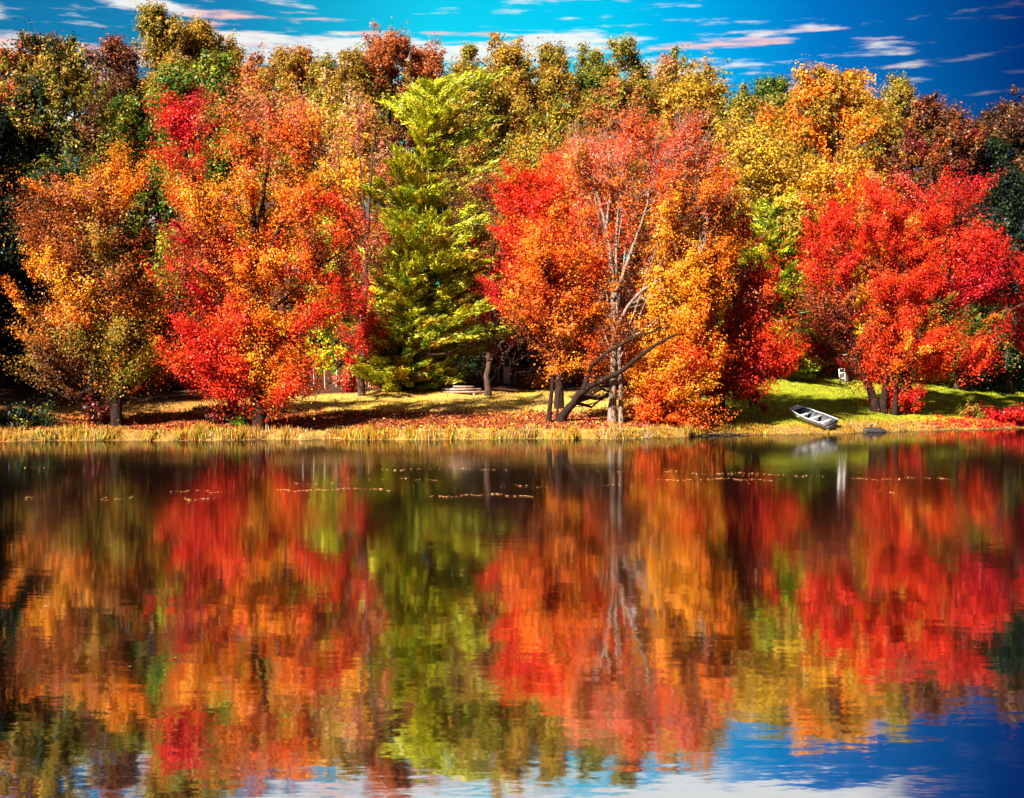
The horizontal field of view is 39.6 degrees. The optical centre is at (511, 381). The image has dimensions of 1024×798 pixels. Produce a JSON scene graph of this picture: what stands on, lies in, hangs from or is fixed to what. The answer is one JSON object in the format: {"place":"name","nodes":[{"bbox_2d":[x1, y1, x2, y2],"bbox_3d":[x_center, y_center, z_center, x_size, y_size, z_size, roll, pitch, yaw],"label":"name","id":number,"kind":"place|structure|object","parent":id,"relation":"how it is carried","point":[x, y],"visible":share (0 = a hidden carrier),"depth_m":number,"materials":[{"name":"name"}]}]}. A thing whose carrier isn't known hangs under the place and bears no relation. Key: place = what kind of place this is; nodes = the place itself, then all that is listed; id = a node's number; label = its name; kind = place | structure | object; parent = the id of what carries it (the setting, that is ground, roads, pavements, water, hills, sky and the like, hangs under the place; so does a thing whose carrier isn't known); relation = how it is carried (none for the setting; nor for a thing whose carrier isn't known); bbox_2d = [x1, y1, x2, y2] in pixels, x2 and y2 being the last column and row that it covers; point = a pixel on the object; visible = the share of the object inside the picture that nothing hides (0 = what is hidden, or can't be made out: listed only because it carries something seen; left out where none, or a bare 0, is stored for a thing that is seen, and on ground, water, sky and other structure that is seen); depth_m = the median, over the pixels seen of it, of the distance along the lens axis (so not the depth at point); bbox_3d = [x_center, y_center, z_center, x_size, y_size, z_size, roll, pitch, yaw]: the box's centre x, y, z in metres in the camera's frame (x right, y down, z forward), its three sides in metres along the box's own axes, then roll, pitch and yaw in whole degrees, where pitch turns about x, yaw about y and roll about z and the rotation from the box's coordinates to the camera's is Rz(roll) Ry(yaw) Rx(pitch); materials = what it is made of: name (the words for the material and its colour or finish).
{"place":"outdoors","nodes":[
{"label":"outdoors","id":0,"kind":"place"},
{"bbox_2d":[0,428,1023,797],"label":"water","id":1,"kind":"structure","parent":0,"point":[816,616],"depth_m":17.51,"materials":[{"name":"liquid"}]},
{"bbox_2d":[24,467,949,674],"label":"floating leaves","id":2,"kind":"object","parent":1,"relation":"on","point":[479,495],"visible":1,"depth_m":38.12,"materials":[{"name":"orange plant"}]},
{"bbox_2d":[0,275,1023,441],"bbox_3d":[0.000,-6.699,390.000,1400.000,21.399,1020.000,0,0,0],"label":"ground","id":3,"kind":"structure","parent":0,"point":[17,391],"depth_m":87.53,"materials":[{"name":"green plant"}]},
{"bbox_2d":[0,238,22,324],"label":"forest tree","id":4,"kind":"object","parent":3,"relation":"on","point":[7,300],"visible":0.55,"depth_m":84.18,"materials":[{"name":"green plant"}]},
{"bbox_2d":[0,94,31,321],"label":"forest tree","id":5,"kind":"object","parent":3,"relation":"on","point":[9,162],"visible":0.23,"depth_m":95.58,"materials":[{"name":"green plant"}]},
{"bbox_2d":[0,31,67,328],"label":"forest tree","id":6,"kind":"object","parent":3,"relation":"on","point":[44,139],"visible":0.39,"depth_m":99.38,"materials":[{"name":"green plant"}]},
{"bbox_2d":[0,392,72,429],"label":"shrub","id":7,"kind":"object","parent":3,"relation":"on","point":[20,416],"visible":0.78,"depth_m":71.97,"materials":[{"name":"green plant"}]},
{"bbox_2d":[0,208,84,388],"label":"forest tree","id":8,"kind":"object","parent":3,"relation":"on","point":[25,284],"visible":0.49,"depth_m":83.03,"materials":[{"name":"green plant"}]},
{"bbox_2d":[5,354,84,388],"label":"shrub","id":9,"kind":"object","parent":3,"relation":"on","point":[28,381],"visible":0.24,"depth_m":87.12,"materials":[{"name":"green plant"}]},
{"bbox_2d":[0,159,127,369],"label":"forest tree","id":10,"kind":"object","parent":3,"relation":"on","point":[35,174],"visible":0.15,"depth_m":90.97,"materials":[{"name":"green plant"}]},
{"bbox_2d":[30,35,112,231],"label":"forest tree","id":11,"kind":"object","parent":3,"relation":"on","point":[81,70],"visible":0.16,"depth_m":144.67,"materials":[{"name":"brown plant"}]},
{"bbox_2d":[0,17,151,262],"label":"forest tree","id":12,"kind":"object","parent":3,"relation":"on","point":[42,75],"visible":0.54,"depth_m":99.16,"materials":[{"name":"green plant"}]},
{"bbox_2d":[22,229,142,389],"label":"forest tree","id":13,"kind":"object","parent":3,"relation":"on","point":[90,271],"visible":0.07,"depth_m":87.49,"materials":[{"name":"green plant"}]},
{"bbox_2d":[0,116,201,425],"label":"maple tree","id":14,"kind":"object","parent":3,"relation":"on","point":[71,325],"visible":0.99,"depth_m":72.80,"materials":[{"name":"orange plant"}]},
{"bbox_2d":[80,391,124,425],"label":"shrub","id":15,"kind":"object","parent":3,"relation":"on","point":[101,414],"visible":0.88,"depth_m":73.47,"materials":[{"name":"red plant"}]},
{"bbox_2d":[68,26,157,236],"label":"forest tree","id":16,"kind":"object","parent":3,"relation":"on","point":[120,57],"visible":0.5,"depth_m":113.02,"materials":[{"name":"brown plant"}]},
{"bbox_2d":[75,70,161,232],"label":"forest tree","id":17,"kind":"object","parent":3,"relation":"on","point":[135,204],"visible":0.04,"depth_m":144.03,"materials":[{"name":"green plant"}]},
{"bbox_2d":[95,75,194,291],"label":"forest tree","id":18,"kind":"object","parent":3,"relation":"on","point":[136,113],"visible":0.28,"depth_m":104.95,"materials":[{"name":"green plant"}]},
{"bbox_2d":[108,276,192,368],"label":"forest tree","id":19,"kind":"object","parent":3,"relation":"on","point":[165,321],"visible":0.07,"depth_m":91.91,"materials":[{"name":"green plant"}]},
{"bbox_2d":[109,0,207,286],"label":"forest tree","id":20,"kind":"object","parent":3,"relation":"on","point":[160,28],"visible":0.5,"depth_m":114.92,"materials":[{"name":"yellow plant"}]},
{"bbox_2d":[134,341,197,390],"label":"shrub","id":21,"kind":"object","parent":3,"relation":"on","point":[165,387],"visible":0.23,"depth_m":91.69,"materials":[{"name":"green plant"}]},
{"bbox_2d":[119,70,213,266],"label":"forest tree","id":22,"kind":"object","parent":3,"relation":"on","point":[126,213],"visible":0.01,"depth_m":145.06,"materials":[{"name":"green plant"}]},
{"bbox_2d":[140,220,209,383],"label":"forest tree","id":23,"kind":"object","parent":3,"relation":"on","point":[157,265],"visible":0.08,"depth_m":94.28,"materials":[{"name":"yellow plant"}]},
{"bbox_2d":[131,56,247,415],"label":"maple tree","id":24,"kind":"object","parent":3,"relation":"on","point":[178,123],"visible":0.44,"depth_m":77.25,"materials":[{"name":"red plant"}]},
{"bbox_2d":[132,46,263,354],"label":"forest tree","id":25,"kind":"object","parent":3,"relation":"on","point":[171,80],"visible":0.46,"depth_m":98.73,"materials":[{"name":"green plant"}]},
{"bbox_2d":[176,12,235,239],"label":"forest tree","id":26,"kind":"object","parent":3,"relation":"on","point":[206,35],"visible":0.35,"depth_m":117.40,"materials":[{"name":"yellow plant"}]},
{"bbox_2d":[203,403,237,423],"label":"shrub","id":27,"kind":"object","parent":3,"relation":"on","point":[213,416],"visible":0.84,"depth_m":74.81,"materials":[{"name":"red plant"}]},
{"bbox_2d":[204,29,247,277],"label":"forest tree","id":28,"kind":"object","parent":3,"relation":"on","point":[227,48],"visible":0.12,"depth_m":119.48,"materials":[{"name":"brown plant"}]},
{"bbox_2d":[105,54,388,429],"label":"maple tree","id":29,"kind":"object","parent":3,"relation":"on","point":[258,374],"visible":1,"depth_m":72.34,"materials":[{"name":"orange plant"}]},
{"bbox_2d":[228,42,286,248],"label":"forest tree","id":30,"kind":"object","parent":3,"relation":"on","point":[253,64],"visible":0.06,"depth_m":117.68,"materials":[{"name":"orange plant"}]},
{"bbox_2d":[214,60,322,309],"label":"forest tree","id":31,"kind":"object","parent":3,"relation":"on","point":[286,80],"visible":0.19,"depth_m":113.21,"materials":[{"name":"orange plant"}]},
{"bbox_2d":[241,46,313,296],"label":"forest tree","id":32,"kind":"object","parent":3,"relation":"on","point":[276,87],"depth_m":143.17,"materials":[{"name":"orange plant"}]},
{"bbox_2d":[260,38,322,311],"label":"forest tree","id":33,"kind":"object","parent":3,"relation":"on","point":[300,57],"visible":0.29,"depth_m":133.41,"materials":[{"name":"yellow plant"}]},
{"bbox_2d":[258,55,401,360],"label":"forest tree","id":34,"kind":"object","parent":3,"relation":"on","point":[341,71],"visible":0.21,"depth_m":109.28,"materials":[{"name":"yellow plant"}]},
{"bbox_2d":[288,191,379,383],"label":"forest tree","id":35,"kind":"object","parent":3,"relation":"on","point":[341,345],"visible":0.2,"depth_m":96.53,"materials":[{"name":"yellow plant"}]},
{"bbox_2d":[285,44,388,206],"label":"forest tree","id":36,"kind":"object","parent":3,"relation":"on","point":[355,74],"visible":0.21,"depth_m":129.50,"materials":[{"name":"yellow plant"}]},
{"bbox_2d":[332,362,365,392],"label":"shrub","id":37,"kind":"object","parent":3,"relation":"on","point":[347,382],"visible":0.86,"depth_m":91.69,"materials":[{"name":"red plant"}]},
{"bbox_2d":[3,389,695,434],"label":"fallen leaves","id":38,"kind":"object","parent":3,"relation":"on","point":[414,407],"depth_m":83.50,"materials":[{"name":"orange plant"}]},
{"bbox_2d":[307,89,411,352],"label":"forest tree","id":39,"kind":"object","parent":3,"relation":"on","point":[347,181],"visible":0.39,"depth_m":101.84,"materials":[{"name":"yellow plant"}]},
{"bbox_2d":[322,39,413,292],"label":"forest tree","id":40,"kind":"object","parent":3,"relation":"on","point":[367,73],"visible":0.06,"depth_m":146.57,"materials":[{"name":"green plant"}]},
{"bbox_2d":[301,82,439,395],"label":"oak tree","id":41,"kind":"object","parent":3,"relation":"on","point":[363,332],"visible":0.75,"depth_m":89.69,"materials":[{"name":"orange plant"}]},
{"bbox_2d":[351,17,416,244],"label":"forest tree","id":42,"kind":"object","parent":3,"relation":"on","point":[386,54],"visible":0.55,"depth_m":132.85,"materials":[{"name":"orange plant"}]},
{"bbox_2d":[0,401,790,430],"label":"fallen leaves","id":43,"kind":"object","parent":3,"relation":"on","point":[189,420],"visible":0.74,"depth_m":76.46,"materials":[{"name":"orange plant"}]},
{"bbox_2d":[360,54,437,284],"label":"forest tree","id":44,"kind":"object","parent":3,"relation":"on","point":[387,96],"visible":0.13,"depth_m":147.47,"materials":[{"name":"yellow plant"}]},
{"bbox_2d":[389,32,454,306],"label":"forest tree","id":45,"kind":"object","parent":3,"relation":"on","point":[427,67],"visible":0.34,"depth_m":135.27,"materials":[{"name":"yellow plant"}]},
{"bbox_2d":[337,64,540,392],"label":"pine tree","id":46,"kind":"object","parent":3,"relation":"on","point":[439,323],"visible":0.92,"depth_m":90.86,"materials":[{"name":"green plant"}]},
{"bbox_2d":[407,42,504,227],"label":"forest tree","id":47,"kind":"object","parent":3,"relation":"on","point":[467,56],"visible":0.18,"depth_m":130.50,"materials":[{"name":"yellow plant"}]},
{"bbox_2d":[0,417,916,441],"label":"shore grass","id":48,"kind":"structure","parent":3,"relation":"on","point":[613,431],"depth_m":71.97,"materials":[{"name":"yellow plant"}]},
{"bbox_2d":[442,386,483,394],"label":"timber stack","id":49,"kind":"object","parent":3,"relation":"on","point":[472,389],"visible":0.91,"depth_m":90.86,"materials":[{"name":"brown wood"}]},
{"bbox_2d":[445,343,523,376],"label":"shrub","id":50,"kind":"object","parent":3,"relation":"on","point":[477,369],"visible":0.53,"depth_m":103.41,"materials":[{"name":"green plant"}]},
{"bbox_2d":[434,152,541,395],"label":"maple tree","id":51,"kind":"object","parent":3,"relation":"on","point":[477,190],"visible":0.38,"depth_m":90.27,"materials":[{"name":"plant"}]},
{"bbox_2d":[432,62,543,353],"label":"forest tree","id":52,"kind":"object","parent":3,"relation":"on","point":[492,104],"visible":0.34,"depth_m":112.59,"materials":[{"name":"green plant"}]},
{"bbox_2d":[455,29,549,320],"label":"forest tree","id":53,"kind":"object","parent":3,"relation":"on","point":[507,57],"visible":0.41,"depth_m":129.08,"materials":[{"name":"yellow plant"}]},
{"bbox_2d":[458,243,550,371],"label":"forest tree","id":54,"kind":"object","parent":3,"relation":"on","point":[502,352],"visible":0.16,"depth_m":105.47,"materials":[{"name":"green plant"}]},
{"bbox_2d":[520,370,570,388],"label":"shrub","id":55,"kind":"object","parent":3,"relation":"on","point":[538,383],"visible":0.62,"depth_m":95.46,"materials":[{"name":"plant"}]},
{"bbox_2d":[453,121,640,408],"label":"maple tree","id":56,"kind":"object","parent":3,"relation":"on","point":[521,199],"visible":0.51,"depth_m":83.19,"materials":[{"name":"red plant"}]},
{"bbox_2d":[494,71,606,360],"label":"forest tree","id":57,"kind":"object","parent":3,"relation":"on","point":[551,127],"visible":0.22,"depth_m":111.01,"materials":[{"name":"yellow plant"}]},
{"bbox_2d":[522,32,591,187],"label":"forest tree","id":58,"kind":"object","parent":3,"relation":"on","point":[553,59],"visible":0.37,"depth_m":132.35,"materials":[{"name":"yellow plant"}]},
{"bbox_2d":[531,363,586,384],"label":"shrub","id":59,"kind":"object","parent":3,"relation":"on","point":[574,379],"visible":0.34,"depth_m":98.63,"materials":[{"name":"green plant"}]},
{"bbox_2d":[485,182,676,422],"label":"maple tree","id":60,"kind":"object","parent":3,"relation":"on","point":[565,313],"visible":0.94,"depth_m":75.95,"materials":[{"name":"orange plant"}]},
{"bbox_2d":[524,267,649,368],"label":"forest tree","id":61,"kind":"object","parent":3,"relation":"on","point":[588,333],"visible":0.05,"depth_m":106.97,"materials":[{"name":"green plant"}]},
{"bbox_2d":[561,40,614,154],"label":"forest tree","id":62,"kind":"object","parent":3,"relation":"on","point":[589,79],"visible":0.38,"depth_m":135.32,"materials":[{"name":"green plant"}]},
{"bbox_2d":[563,47,653,281],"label":"forest tree","id":63,"kind":"object","parent":3,"relation":"on","point":[612,64],"visible":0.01,"depth_m":147.51,"materials":[{"name":"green plant"}]},
{"bbox_2d":[568,69,664,291],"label":"forest tree","id":64,"kind":"object","parent":3,"relation":"on","point":[622,89],"visible":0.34,"depth_m":113.40,"materials":[{"name":"yellow plant"}]},
{"bbox_2d":[582,31,671,300],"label":"forest tree","id":65,"kind":"object","parent":3,"relation":"on","point":[622,49],"visible":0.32,"depth_m":130.87,"materials":[{"name":"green plant"}]},
{"bbox_2d":[602,53,683,291],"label":"forest tree","id":66,"kind":"object","parent":3,"relation":"on","point":[642,64],"visible":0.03,"depth_m":147.71,"materials":[{"name":"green plant"}]},
{"bbox_2d":[517,82,771,422],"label":"maple tree","id":67,"kind":"object","parent":3,"relation":"on","point":[680,190],"visible":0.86,"depth_m":76.56,"materials":[{"name":"orange plant"}]},
{"bbox_2d":[645,51,684,179],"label":"forest tree","id":68,"kind":"object","parent":3,"relation":"on","point":[671,67],"visible":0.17,"depth_m":136.34,"materials":[{"name":"yellow plant"}]},
{"bbox_2d":[635,45,721,282],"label":"forest tree","id":69,"kind":"object","parent":3,"relation":"on","point":[675,52],"visible":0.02,"depth_m":146.57,"materials":[{"name":"yellow plant"}]},
{"bbox_2d":[603,199,763,433],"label":"maple tree","id":70,"kind":"object","parent":3,"relation":"on","point":[669,382],"visible":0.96,"depth_m":76.71,"materials":[{"name":"orange plant"}]},
{"bbox_2d":[627,70,740,283],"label":"forest tree","id":71,"kind":"object","parent":3,"relation":"on","point":[694,91],"visible":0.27,"depth_m":110.63,"materials":[{"name":"yellow plant"}]},
{"bbox_2d":[658,51,752,223],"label":"forest tree","id":72,"kind":"object","parent":3,"relation":"on","point":[708,71],"visible":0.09,"depth_m":125.77,"materials":[{"name":"yellow plant"}]},
{"bbox_2d":[671,58,761,285],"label":"forest tree","id":73,"kind":"object","parent":3,"relation":"on","point":[723,112],"visible":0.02,"depth_m":142.33,"materials":[{"name":"yellow plant"}]},
{"bbox_2d":[725,80,766,202],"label":"forest tree","id":74,"kind":"object","parent":3,"relation":"on","point":[743,93],"visible":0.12,"depth_m":181.19,"materials":[{"name":"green plant"}]},
{"bbox_2d":[721,98,796,246],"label":"forest tree","id":75,"kind":"object","parent":3,"relation":"on","point":[747,109],"visible":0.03,"depth_m":178.42,"materials":[{"name":"yellow plant"}]},
{"bbox_2d":[667,235,856,414],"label":"maple tree","id":76,"kind":"object","parent":3,"relation":"on","point":[751,337],"visible":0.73,"depth_m":80.14,"materials":[{"name":"red plant"}]},
{"bbox_2d":[699,106,833,368],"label":"forest tree","id":77,"kind":"object","parent":3,"relation":"on","point":[760,150],"visible":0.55,"depth_m":101.86,"materials":[{"name":"yellow plant"}]},
{"bbox_2d":[712,189,844,379],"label":"tree","id":78,"kind":"object","parent":3,"relation":"on","point":[762,219],"visible":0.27,"depth_m":99.49,"materials":[{"name":"green plant"}]},
{"bbox_2d":[748,69,818,153],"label":"forest tree","id":79,"kind":"object","parent":3,"relation":"on","point":[771,87],"visible":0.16,"depth_m":184.18,"materials":[{"name":"green plant"}]},
{"bbox_2d":[740,90,841,224],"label":"forest tree","id":80,"kind":"object","parent":3,"relation":"on","point":[755,103],"visible":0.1,"depth_m":178.12,"materials":[{"name":"yellow plant"}]},
{"bbox_2d":[789,405,837,429],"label":"rowboat","id":81,"kind":"object","parent":3,"relation":"on","point":[812,417],"visible":1,"depth_m":81.50,"materials":[{"name":"metal"}]},
{"bbox_2d":[760,108,868,204],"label":"forest tree","id":82,"kind":"object","parent":3,"relation":"on","point":[832,137],"visible":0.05,"depth_m":177.44,"materials":[{"name":"orange plant"}]},
{"bbox_2d":[632,366,1023,427],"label":"lawn grass","id":83,"kind":"structure","parent":3,"relation":"on","point":[940,398],"depth_m":94.13,"materials":[{"name":"green plant"}]},
{"bbox_2d":[738,54,929,244],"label":"forest tree","id":84,"kind":"object","parent":3,"relation":"on","point":[814,100],"visible":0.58,"depth_m":155.80,"materials":[{"name":"orange plant"}]},
{"bbox_2d":[784,141,950,381],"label":"forest tree","id":85,"kind":"object","parent":3,"relation":"on","point":[848,176],"visible":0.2,"depth_m":101.94,"materials":[{"name":"orange plant"}]},
{"bbox_2d":[777,156,1023,415],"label":"maple tree","id":86,"kind":"object","parent":3,"relation":"on","point":[890,332],"visible":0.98,"depth_m":88.20,"materials":[{"name":"red plant"}]},
{"bbox_2d":[855,68,948,204],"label":"forest tree","id":87,"kind":"object","parent":3,"relation":"on","point":[898,90],"visible":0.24,"depth_m":172.09,"materials":[{"name":"yellow plant"}]},
{"bbox_2d":[878,371,926,414],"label":"shrub","id":88,"kind":"object","parent":3,"relation":"on","point":[908,397],"visible":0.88,"depth_m":88.84,"materials":[{"name":"red plant"}]},
{"bbox_2d":[875,90,996,296],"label":"forest tree","id":89,"kind":"object","parent":3,"relation":"on","point":[953,136],"visible":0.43,"depth_m":153.54,"materials":[{"name":"brown plant"}]},
{"bbox_2d":[876,188,1013,386],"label":"forest tree","id":90,"kind":"object","parent":3,"relation":"on","point":[952,272],"visible":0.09,"depth_m":104.81,"materials":[{"name":"red plant"}]},
{"bbox_2d":[893,404,1023,429],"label":"fallen red leaves","id":91,"kind":"object","parent":3,"relation":"on","point":[984,422],"visible":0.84,"depth_m":87.87,"materials":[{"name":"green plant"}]},
{"bbox_2d":[913,286,1022,388],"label":"forest tree","id":92,"kind":"object","parent":3,"relation":"on","point":[978,318],"visible":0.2,"depth_m":102.60,"materials":[{"name":"red plant"}]},
{"bbox_2d":[954,398,986,418],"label":"shrub","id":93,"kind":"object","parent":3,"relation":"on","point":[972,411],"visible":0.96,"depth_m":89.73,"materials":[{"name":"green plant"}]},
{"bbox_2d":[922,125,1023,285],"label":"forest tree","id":94,"kind":"object","parent":3,"relation":"on","point":[991,152],"visible":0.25,"depth_m":158.05,"materials":[{"name":"green plant"}]},
{"bbox_2d":[945,100,1019,291],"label":"forest tree","id":95,"kind":"object","parent":3,"relation":"on","point":[989,115],"visible":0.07,"depth_m":178.09,"materials":[{"name":"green plant"}]},
{"bbox_2d":[959,162,1023,392],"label":"forest tree","id":96,"kind":"object","parent":3,"relation":"on","point":[1011,183],"visible":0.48,"depth_m":104.51,"materials":[{"name":"green plant"}]},
{"bbox_2d":[967,84,1023,309],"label":"forest tree","id":97,"kind":"object","parent":3,"relation":"on","point":[1010,113],"visible":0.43,"depth_m":161.98,"materials":[{"name":"brown plant"}]},
{"bbox_2d":[972,400,1023,425],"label":"shrub","id":98,"kind":"object","parent":3,"relation":"on","point":[1013,415],"visible":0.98,"depth_m":89.81,"materials":[{"name":"red plant"}]},
{"bbox_2d":[996,249,1023,357],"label":"maple tree","id":99,"kind":"object","parent":3,"relation":"on","point":[1020,310],"visible":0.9,"depth_m":92.01,"materials":[{"name":"red plant"}]},
{"bbox_2d":[0,0,1023,283],"label":"sky","id":100,"kind":"structure","parent":0,"point":[971,51],"materials":[{"name":"blue"}]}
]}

